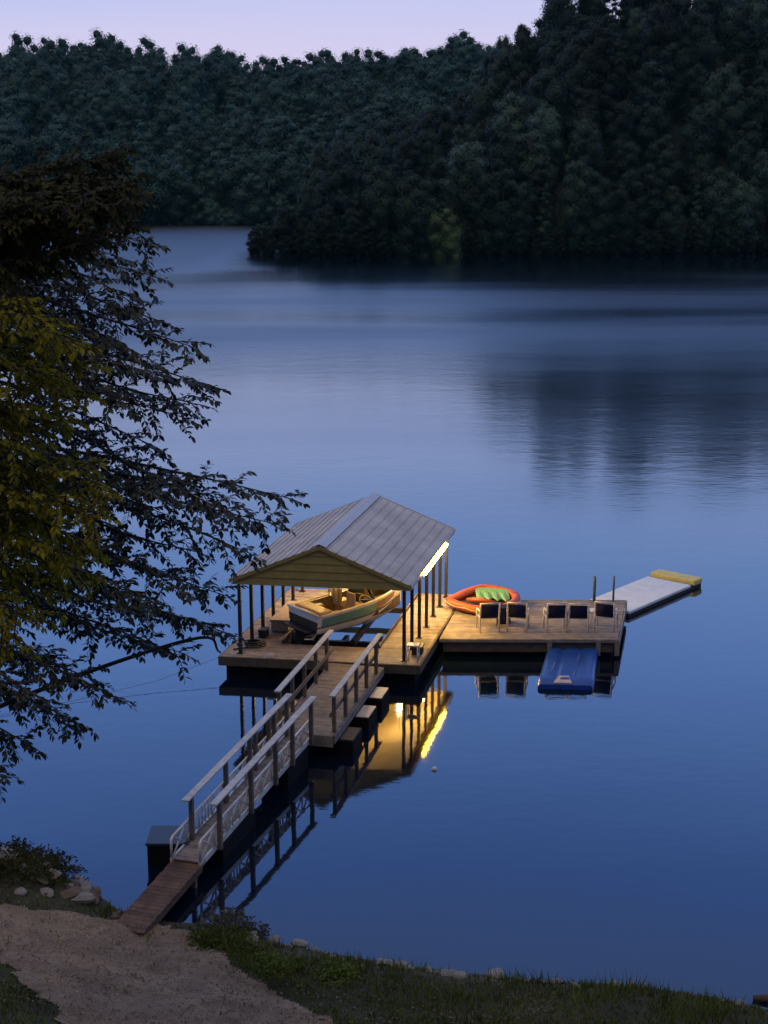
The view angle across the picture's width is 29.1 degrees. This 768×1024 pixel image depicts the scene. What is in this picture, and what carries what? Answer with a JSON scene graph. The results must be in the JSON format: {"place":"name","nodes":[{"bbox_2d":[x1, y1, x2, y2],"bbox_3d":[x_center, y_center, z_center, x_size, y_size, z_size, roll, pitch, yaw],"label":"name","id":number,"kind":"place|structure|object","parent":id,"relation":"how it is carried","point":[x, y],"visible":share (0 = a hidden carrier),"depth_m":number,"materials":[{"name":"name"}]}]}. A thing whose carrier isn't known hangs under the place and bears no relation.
{"place":"outdoors","nodes":[
{"label":"outdoors","id":0,"kind":"place"},
{"bbox_2d":[0,903,335,1023],"bbox_3d":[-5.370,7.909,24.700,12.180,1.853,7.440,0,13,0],"label":"gravel path","id":1,"kind":"structure","parent":0,"point":[146,998],"depth_m":25.63,"materials":[{"name":"grey gravel"}]},
{"bbox_2d":[25,102,438,225],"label":"hills","id":2,"kind":"structure","parent":0,"point":[222,206],"depth_m":345.81,"materials":[{"name":"green plant"}]},
{"bbox_2d":[0,26,537,225],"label":"forest","id":3,"kind":"object","parent":2,"relation":"on","point":[115,90],"visible":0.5,"depth_m":383.69,"materials":[{"name":"green plant"}]},
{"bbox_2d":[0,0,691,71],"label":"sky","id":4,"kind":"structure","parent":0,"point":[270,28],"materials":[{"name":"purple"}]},
{"bbox_2d":[0,226,767,1009],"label":"lake water","id":5,"kind":"structure","parent":0,"point":[566,426],"depth_m":46.78,"materials":[{"name":"blue liquid"}]},
{"bbox_2d":[145,825,189,864],"bbox_3d":[-4.565,7.195,31.659,0.930,0.650,0.890,0,13,0],"label":"float box","id":6,"kind":"object","parent":5,"relation":"on","point":[157,843],"visible":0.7,"depth_m":31.28,"materials":[{"name":"black plastic"}]},
{"bbox_2d":[170,693,316,867],"bbox_3d":[-3.030,6.191,33.550,0.821,1.950,6.803,4,14,17],"label":"gangway","id":7,"kind":"object","parent":5,"relation":"on","point":[224,828],"visible":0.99,"depth_m":32.95,"materials":[{"name":"grey wood"}]},
{"bbox_2d":[274,630,388,753],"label":"walkway","id":8,"kind":"structure","parent":5,"relation":"on","point":[349,701],"depth_m":38.85,"materials":[{"name":"brown wood"}]},
{"bbox_2d":[218,493,455,683],"bbox_3d":[-1.065,2.270,45.354,5.828,4.395,7.740,3,14,13],"label":"boathouse","id":9,"kind":"object","parent":5,"relation":"on","point":[374,541],"visible":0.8,"depth_m":43.34,"materials":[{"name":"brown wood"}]},
{"bbox_2d":[269,601,298,631],"bbox_3d":[-2.942,3.225,45.599,0.598,0.416,2.099,3,14,13],"label":"storage bench","id":10,"kind":"object","parent":9,"relation":"on","point":[279,618],"visible":0.63,"depth_m":44.73,"materials":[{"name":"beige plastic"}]},
{"bbox_2d":[283,588,400,644],"bbox_3d":[-1.086,3.002,45.022,4.038,1.825,1.644,-10,17,-36],"label":"motorboat","id":11,"kind":"object","parent":9,"relation":"on","point":[334,609],"visible":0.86,"depth_m":44.45,"materials":[{"name":"beige plastic"}]},
{"bbox_2d":[439,600,626,655],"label":"swim platform","id":12,"kind":"structure","parent":5,"relation":"on","point":[461,635],"depth_m":44.63,"materials":[{"name":"brown wood"}]},
{"bbox_2d":[445,584,520,613],"bbox_3d":[3.267,2.796,47.212,1.983,0.490,2.167,12,18,41],"label":"inflatable raft","id":13,"kind":"object","parent":12,"relation":"on","point":[470,599],"visible":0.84,"depth_m":47.33,"materials":[{"name":"orange plastic"}]},
{"bbox_2d":[476,602,500,632],"bbox_3d":[3.171,3.132,44.958,0.670,0.945,0.605,-2,13,-7],"label":"patio chair","id":14,"kind":"object","parent":12,"relation":"on","point":[490,611],"visible":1,"depth_m":44.71,"materials":[{"name":"black fabric"}]},
{"bbox_2d":[506,602,529,632],"bbox_3d":[4.069,3.123,44.996,0.670,0.945,0.605,3,14,11],"label":"patio chair","id":15,"kind":"object","parent":12,"relation":"on","point":[519,611],"visible":1,"depth_m":44.74,"materials":[{"name":"black fabric"}]},
{"bbox_2d":[543,603,567,632],"bbox_3d":[5.210,3.132,44.958,0.670,0.945,0.605,-1,13,-3],"label":"patio chair","id":16,"kind":"object","parent":12,"relation":"on","point":[556,611],"visible":1,"depth_m":44.71,"materials":[{"name":"black fabric"}]},
{"bbox_2d":[567,603,589,632],"bbox_3d":[5.899,3.141,44.919,0.670,0.945,0.605,1,13,5],"label":"patio chair","id":17,"kind":"object","parent":12,"relation":"on","point":[578,612],"visible":0.94,"depth_m":44.65,"materials":[{"name":"black fabric"}]},
{"bbox_2d":[594,601,618,631],"bbox_3d":[6.758,3.109,45.055,0.670,0.945,0.605,5,14,18],"label":"patio chair","id":18,"kind":"object","parent":12,"relation":"on","point":[604,610],"visible":1,"depth_m":44.81,"materials":[{"name":"black fabric"}]},
{"bbox_2d":[538,648,597,689],"bbox_3d":[5.365,4.575,42.975,1.525,0.410,3.006,3,14,11],"label":"drive on float","id":19,"kind":"object","parent":5,"relation":"on","point":[569,669],"visible":1,"depth_m":42.55,"materials":[{"name":"blue plastic"}]},
{"bbox_2d":[590,569,701,616],"bbox_3d":[8.905,2.765,50.544,1.760,0.390,4.861,11,17,39],"label":"floating mat","id":20,"kind":"object","parent":5,"relation":"on","point":[658,586],"visible":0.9,"depth_m":50.65,"materials":[{"name":"white plastic"}]},
{"bbox_2d":[0,852,767,1023],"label":"ground","id":21,"kind":"structure","parent":0,"point":[55,904],"depth_m":25.68,"materials":[{"name":"green plant"}]},
{"bbox_2d":[0,835,47,872],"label":"shrub","id":22,"kind":"object","parent":21,"relation":"on","point":[14,845],"visible":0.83,"depth_m":30.14,"materials":[{"name":"green plant"}]},
{"bbox_2d":[0,846,58,883],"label":"shrub","id":23,"kind":"object","parent":21,"relation":"on","point":[26,868],"visible":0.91,"depth_m":29.41,"materials":[{"name":"green plant"}]},
{"bbox_2d":[28,853,89,888],"bbox_3d":[-6.786,7.197,29.766,1.511,0.391,1.526,-10,16,-35],"label":"shrub","id":24,"kind":"object","parent":21,"relation":"on","point":[73,868],"visible":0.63,"depth_m":29.81,"materials":[{"name":"green plant"}]},
{"bbox_2d":[0,131,160,668],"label":"leaved tree","id":25,"kind":"object","parent":21,"relation":"on","point":[32,213],"visible":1,"depth_m":11.57,"materials":[{"name":"green plant"}]},
{"bbox_2d":[0,174,309,802],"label":"broadleaf tree","id":26,"kind":"object","parent":21,"relation":"on","point":[151,491],"visible":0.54,"depth_m":18.48,"materials":[{"name":"green plant"}]},
{"bbox_2d":[116,860,205,934],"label":"plank ramp","id":27,"kind":"structure","parent":21,"relation":"on","point":[164,891],"depth_m":29.22,"materials":[{"name":"brown wood"}]},
{"bbox_2d":[182,924,243,950],"bbox_3d":[-3.172,7.923,27.460,1.145,0.380,0.956,0,13,0],"label":"shrub","id":28,"kind":"object","parent":21,"relation":"on","point":[189,936],"visible":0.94,"depth_m":27.52,"materials":[{"name":"green plant"}]},
{"bbox_2d":[197,906,254,932],"bbox_3d":[-3.062,7.883,28.590,1.015,0.374,1.124,6,15,23],"label":"shrub","id":29,"kind":"object","parent":21,"relation":"on","point":[228,916],"visible":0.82,"depth_m":28.64,"materials":[{"name":"green plant"}]},
{"bbox_2d":[215,933,268,957],"bbox_3d":[-2.619,7.998,27.078,1.017,0.311,1.052,2,14,10],"label":"shrub","id":30,"kind":"object","parent":21,"relation":"on","point":[253,948],"visible":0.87,"depth_m":27.17,"materials":[{"name":"green plant"}]},
{"bbox_2d":[0,880,558,1023],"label":"leaf litter","id":31,"kind":"object","parent":21,"relation":"on","point":[135,976],"visible":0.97,"depth_m":25.40,"materials":[{"name":"plant"}]},
{"bbox_2d":[250,948,310,979],"bbox_3d":[-1.907,8.052,26.429,1.062,0.403,0.942,5,14,19],"label":"shrub","id":32,"kind":"object","parent":21,"relation":"on","point":[275,963],"visible":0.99,"depth_m":26.47,"materials":[{"name":"green plant"}]},
{"bbox_2d":[305,951,364,987],"bbox_3d":[-0.888,8.155,26.301,1.008,0.307,1.027,3,14,13],"label":"shrub","id":33,"kind":"object","parent":21,"relation":"on","point":[347,967],"visible":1,"depth_m":26.27,"materials":[{"name":"green plant"}]},
{"bbox_2d":[261,42,767,254],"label":"hill","id":34,"kind":"structure","parent":0,"point":[561,184],"depth_m":249.43,"materials":[{"name":"green plant"}]},
{"bbox_2d":[244,226,263,255],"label":"bush","id":35,"kind":"object","parent":34,"relation":"on","point":[253,243],"visible":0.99,"depth_m":228.78,"materials":[{"name":"green plant"}]},
{"bbox_2d":[262,225,276,255],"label":"broadleaf tree","id":36,"kind":"object","parent":34,"relation":"on","point":[269,243],"visible":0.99,"depth_m":230.24,"materials":[{"name":"green plant"}]},
{"bbox_2d":[267,206,297,253],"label":"broadleaf tree","id":37,"kind":"object","parent":34,"relation":"on","point":[285,225],"visible":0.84,"depth_m":230.79,"materials":[{"name":"green plant"}]},
{"bbox_2d":[293,141,342,232],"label":"broadleaf tree","id":38,"kind":"object","parent":34,"relation":"on","point":[315,162],"visible":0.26,"depth_m":249.74,"materials":[{"name":"green plant"}]},
{"bbox_2d":[312,148,359,229],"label":"broadleaf tree","id":39,"kind":"object","parent":34,"relation":"on","point":[336,187],"visible":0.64,"depth_m":236.56,"materials":[{"name":"green plant"}]},
{"bbox_2d":[339,126,392,223],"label":"broadleaf tree","id":40,"kind":"object","parent":34,"relation":"on","point":[365,156],"visible":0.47,"depth_m":242.01,"materials":[{"name":"green plant"}]},
{"bbox_2d":[362,165,397,254],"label":"broadleaf tree","id":41,"kind":"object","parent":34,"relation":"on","point":[379,203],"visible":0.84,"depth_m":229.96,"materials":[{"name":"green plant"}]},
{"bbox_2d":[365,120,399,166],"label":"broadleaf tree","id":42,"kind":"object","parent":34,"relation":"on","point":[387,129],"visible":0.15,"depth_m":271.66,"materials":[{"name":"green plant"}]},
{"bbox_2d":[372,163,407,231],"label":"broadleaf tree","id":43,"kind":"object","parent":34,"relation":"on","point":[394,168],"visible":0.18,"depth_m":235.69,"materials":[{"name":"green plant"}]},
{"bbox_2d":[394,159,420,247],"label":"broadleaf tree","id":44,"kind":"object","parent":34,"relation":"on","point":[406,165],"visible":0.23,"depth_m":231.12,"materials":[{"name":"green plant"}]},
{"bbox_2d":[389,137,426,193],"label":"broadleaf tree","id":45,"kind":"object","parent":34,"relation":"on","point":[401,155],"visible":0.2,"depth_m":244.11,"materials":[{"name":"green plant"}]},
{"bbox_2d":[389,130,428,197],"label":"broadleaf tree","id":46,"kind":"object","parent":34,"relation":"on","point":[421,139],"visible":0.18,"depth_m":250.07,"materials":[{"name":"green plant"}]},
{"bbox_2d":[392,173,437,255],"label":"broadleaf tree","id":47,"kind":"object","parent":34,"relation":"on","point":[414,204],"visible":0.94,"depth_m":228.06,"materials":[{"name":"green plant"}]},
{"bbox_2d":[409,128,443,188],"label":"broadleaf tree","id":48,"kind":"object","parent":34,"relation":"on","point":[431,150],"visible":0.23,"depth_m":254.49,"materials":[{"name":"green plant"}]},
{"bbox_2d":[411,103,453,151],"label":"broadleaf tree","id":49,"kind":"object","parent":34,"relation":"on","point":[427,122],"visible":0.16,"depth_m":271.50,"materials":[{"name":"green plant"}]},
{"bbox_2d":[419,155,450,208],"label":"broadleaf tree","id":50,"kind":"object","parent":34,"relation":"on","point":[437,167],"visible":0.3,"depth_m":241.64,"materials":[{"name":"green plant"}]},
{"bbox_2d":[422,206,465,256],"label":"broadleaf tree","id":51,"kind":"object","parent":34,"relation":"on","point":[446,244],"visible":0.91,"depth_m":227.70,"materials":[{"name":"green plant"}]},
{"bbox_2d":[429,107,460,170],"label":"broadleaf tree","id":52,"kind":"object","parent":34,"relation":"on","point":[447,124],"visible":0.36,"depth_m":263.74,"materials":[{"name":"green plant"}]},
{"bbox_2d":[448,87,472,134],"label":"broadleaf tree","id":53,"kind":"object","parent":34,"relation":"on","point":[458,108],"visible":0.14,"depth_m":274.68,"materials":[{"name":"green plant"}]},
{"bbox_2d":[438,140,491,224],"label":"broadleaf tree","id":54,"kind":"object","parent":34,"relation":"on","point":[466,147],"visible":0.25,"depth_m":233.43,"materials":[{"name":"green plant"}]},
{"bbox_2d":[447,124,484,163],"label":"broadleaf tree","id":55,"kind":"object","parent":34,"relation":"on","point":[459,132],"visible":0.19,"depth_m":249.97,"materials":[{"name":"green plant"}]},
{"bbox_2d":[443,154,490,246],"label":"broadleaf tree","id":56,"kind":"object","parent":34,"relation":"on","point":[465,200],"visible":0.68,"depth_m":230.96,"materials":[{"name":"green plant"}]},
{"bbox_2d":[461,77,504,137],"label":"broadleaf tree","id":57,"kind":"object","parent":34,"relation":"on","point":[481,95],"visible":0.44,"depth_m":269.37,"materials":[{"name":"green plant"}]},
{"bbox_2d":[484,122,523,200],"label":"broadleaf tree","id":58,"kind":"object","parent":34,"relation":"on","point":[503,155],"visible":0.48,"depth_m":239.70,"materials":[{"name":"green plant"}]},
{"bbox_2d":[485,45,525,119],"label":"broadleaf tree","id":59,"kind":"object","parent":34,"relation":"on","point":[500,78],"visible":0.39,"depth_m":272.80,"materials":[{"name":"green plant"}]},
{"bbox_2d":[489,92,528,144],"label":"broadleaf tree","id":60,"kind":"object","parent":34,"relation":"on","point":[512,116],"visible":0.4,"depth_m":255.76,"materials":[{"name":"green plant"}]},
{"bbox_2d":[502,69,532,113],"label":"broadleaf tree","id":61,"kind":"object","parent":34,"relation":"on","point":[523,78],"visible":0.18,"depth_m":266.27,"materials":[{"name":"green plant"}]},
{"bbox_2d":[504,30,544,84],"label":"broadleaf tree","id":62,"kind":"object","parent":34,"relation":"on","point":[532,48],"visible":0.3,"depth_m":276.42,"materials":[{"name":"green plant"}]},
{"bbox_2d":[509,129,557,200],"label":"broadleaf tree","id":63,"kind":"object","parent":34,"relation":"on","point":[529,161],"visible":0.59,"depth_m":242.34,"materials":[{"name":"green plant"}]},
{"bbox_2d":[526,192,555,255],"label":"conifer","id":64,"kind":"object","parent":34,"relation":"on","point":[543,226],"visible":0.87,"depth_m":230.84,"materials":[{"name":"green plant"}]},
{"bbox_2d":[534,184,556,243],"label":"broadleaf tree","id":65,"kind":"object","parent":34,"relation":"on","point":[547,187],"visible":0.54,"depth_m":232.04,"materials":[{"name":"green plant"}]},
{"bbox_2d":[520,67,571,161],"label":"broadleaf tree","id":66,"kind":"object","parent":34,"relation":"on","point":[553,93],"visible":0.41,"depth_m":252.04,"materials":[{"name":"green plant"}]},
{"bbox_2d":[526,100,567,183],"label":"broadleaf tree","id":67,"kind":"object","parent":34,"relation":"on","point":[545,117],"visible":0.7,"depth_m":247.05,"materials":[{"name":"green plant"}]},
{"bbox_2d":[538,29,574,86],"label":"broadleaf tree","id":68,"kind":"object","parent":34,"relation":"on","point":[550,51],"visible":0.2,"depth_m":264.55,"materials":[{"name":"green plant"}]},
{"bbox_2d":[539,0,581,72],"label":"broadleaf tree","id":69,"kind":"object","parent":34,"relation":"on","point":[559,14],"visible":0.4,"depth_m":278.87,"materials":[{"name":"green plant"}]},
{"bbox_2d":[555,160,595,250],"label":"broadleaf tree","id":70,"kind":"object","parent":34,"relation":"on","point":[573,195],"visible":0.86,"depth_m":231.54,"materials":[{"name":"green plant"}]},
{"bbox_2d":[555,32,599,117],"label":"broadleaf tree","id":71,"kind":"object","parent":34,"relation":"on","point":[574,73],"visible":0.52,"depth_m":256.01,"materials":[{"name":"green plant"}]},
{"bbox_2d":[559,85,605,153],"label":"broadleaf tree","id":72,"kind":"object","parent":34,"relation":"on","point":[584,108],"visible":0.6,"depth_m":250.33,"materials":[{"name":"green plant"}]},
{"bbox_2d":[559,118,607,184],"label":"broadleaf tree","id":73,"kind":"object","parent":34,"relation":"on","point":[575,136],"visible":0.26,"depth_m":245.53,"materials":[{"name":"green plant"}]},
{"bbox_2d":[567,125,612,206],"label":"broadleaf tree","id":74,"kind":"object","parent":34,"relation":"on","point":[593,158],"visible":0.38,"depth_m":238.09,"materials":[{"name":"green plant"}]},
{"bbox_2d":[572,0,608,28],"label":"broadleaf tree","id":75,"kind":"object","parent":34,"relation":"on","point":[595,8],"visible":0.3,"depth_m":283.26,"materials":[{"name":"green plant"}]},
{"bbox_2d":[575,170,620,245],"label":"broadleaf tree","id":76,"kind":"object","parent":34,"relation":"on","point":[600,223],"visible":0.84,"depth_m":231.72,"materials":[{"name":"green plant"}]},
{"bbox_2d":[595,13,627,52],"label":"broadleaf tree","id":77,"kind":"object","parent":34,"relation":"on","point":[606,18],"visible":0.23,"depth_m":276.46,"materials":[{"name":"green plant"}]},
{"bbox_2d":[614,0,633,44],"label":"broadleaf tree","id":78,"kind":"object","parent":34,"relation":"on","point":[620,13],"visible":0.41,"depth_m":291.18,"materials":[{"name":"green plant"}]},
{"bbox_2d":[610,140,641,200],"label":"broadleaf tree","id":79,"kind":"object","parent":34,"relation":"on","point":[631,158],"visible":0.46,"depth_m":239.26,"materials":[{"name":"green plant"}]},
{"bbox_2d":[607,169,652,250],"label":"broadleaf tree","id":80,"kind":"object","parent":34,"relation":"on","point":[628,213],"visible":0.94,"depth_m":231.04,"materials":[{"name":"green plant"}]},
{"bbox_2d":[623,7,647,67],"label":"broadleaf tree","id":81,"kind":"object","parent":34,"relation":"on","point":[633,32],"visible":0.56,"depth_m":277.87,"materials":[{"name":"green plant"}]},
{"bbox_2d":[629,163,666,237],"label":"broadleaf tree","id":82,"kind":"object","parent":34,"relation":"on","point":[652,196],"visible":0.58,"depth_m":232.96,"materials":[{"name":"green plant"}]},
{"bbox_2d":[624,59,675,134],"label":"broadleaf tree","id":83,"kind":"object","parent":34,"relation":"on","point":[639,89],"visible":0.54,"depth_m":254.31,"materials":[{"name":"green plant"}]},
{"bbox_2d":[628,4,678,91],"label":"broadleaf tree","id":84,"kind":"object","parent":34,"relation":"on","point":[656,21],"visible":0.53,"depth_m":264.81,"materials":[{"name":"green plant"}]},
{"bbox_2d":[633,92,676,165],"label":"broadleaf tree","id":85,"kind":"object","parent":34,"relation":"on","point":[647,131],"visible":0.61,"depth_m":247.55,"materials":[{"name":"green plant"}]},
{"bbox_2d":[639,132,685,199],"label":"broadleaf tree","id":86,"kind":"object","parent":34,"relation":"on","point":[656,155],"visible":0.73,"depth_m":240.43,"materials":[{"name":"green plant"}]},
{"bbox_2d":[649,185,690,246],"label":"broadleaf tree","id":87,"kind":"object","parent":34,"relation":"on","point":[671,213],"visible":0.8,"depth_m":232.57,"materials":[{"name":"green plant"}]},
{"bbox_2d":[678,159,713,216],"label":"broadleaf tree","id":88,"kind":"object","parent":34,"relation":"on","point":[696,175],"visible":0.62,"depth_m":239.36,"materials":[{"name":"green plant"}]},
{"bbox_2d":[686,185,707,243],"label":"broadleaf tree","id":89,"kind":"object","parent":34,"relation":"on","point":[695,216],"visible":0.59,"depth_m":234.99,"materials":[{"name":"green plant"}]},
{"bbox_2d":[674,105,720,180],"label":"broadleaf tree","id":90,"kind":"object","parent":34,"relation":"on","point":[699,142],"visible":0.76,"depth_m":243.57,"materials":[{"name":"green plant"}]},
{"bbox_2d":[678,102,719,164],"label":"broadleaf tree","id":91,"kind":"object","parent":34,"relation":"on","point":[706,105],"visible":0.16,"depth_m":249.53,"materials":[{"name":"green plant"}]},
{"bbox_2d":[686,0,720,39],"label":"broadleaf tree","id":92,"kind":"object","parent":34,"relation":"on","point":[703,7],"visible":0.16,"depth_m":280.04,"materials":[{"name":"green plant"}]},
{"bbox_2d":[699,166,739,251],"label":"broadleaf tree","id":93,"kind":"object","parent":34,"relation":"on","point":[718,202],"visible":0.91,"depth_m":234.12,"materials":[{"name":"green plant"}]},
{"bbox_2d":[697,60,753,153],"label":"broadleaf tree","id":94,"kind":"object","parent":34,"relation":"on","point":[729,116],"visible":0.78,"depth_m":251.82,"materials":[{"name":"green plant"}]},
{"bbox_2d":[720,60,751,107],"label":"broadleaf tree","id":95,"kind":"object","parent":34,"relation":"on","point":[744,83],"visible":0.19,"depth_m":261.82,"materials":[{"name":"green plant"}]},
{"bbox_2d":[718,0,762,85],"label":"broadleaf tree","id":96,"kind":"object","parent":34,"relation":"on","point":[737,51],"visible":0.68,"depth_m":268.80,"materials":[{"name":"green plant"}]},
{"bbox_2d":[726,138,755,220],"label":"broadleaf tree","id":97,"kind":"object","parent":34,"relation":"on","point":[741,165],"visible":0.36,"depth_m":237.94,"materials":[{"name":"green plant"}]},
{"bbox_2d":[720,176,764,251],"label":"broadleaf tree","id":98,"kind":"object","parent":34,"relation":"on","point":[741,209],"visible":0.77,"depth_m":234.31,"materials":[{"name":"green plant"}]},
{"bbox_2d":[723,120,765,188],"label":"broadleaf tree","id":99,"kind":"object","parent":34,"relation":"on","point":[751,137],"visible":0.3,"depth_m":242.39,"materials":[{"name":"green plant"}]},
{"bbox_2d":[721,0,767,64],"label":"broadleaf tree","id":100,"kind":"object","parent":34,"relation":"on","point":[759,12],"visible":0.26,"depth_m":279.38,"materials":[{"name":"green plant"}]},
{"bbox_2d":[737,76,767,152],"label":"broadleaf tree","id":101,"kind":"object","parent":34,"relation":"on","point":[759,110],"visible":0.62,"depth_m":252.57,"materials":[{"name":"green plant"}]},
{"bbox_2d":[743,149,767,237],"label":"broadleaf tree","id":102,"kind":"object","parent":34,"relation":"on","point":[758,178],"visible":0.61,"depth_m":235.96,"materials":[{"name":"green plant"}]},
{"bbox_2d":[747,46,767,125],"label":"broadleaf tree","id":103,"kind":"object","parent":34,"relation":"on","point":[761,70],"visible":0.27,"depth_m":259.18,"materials":[{"name":"green plant"}]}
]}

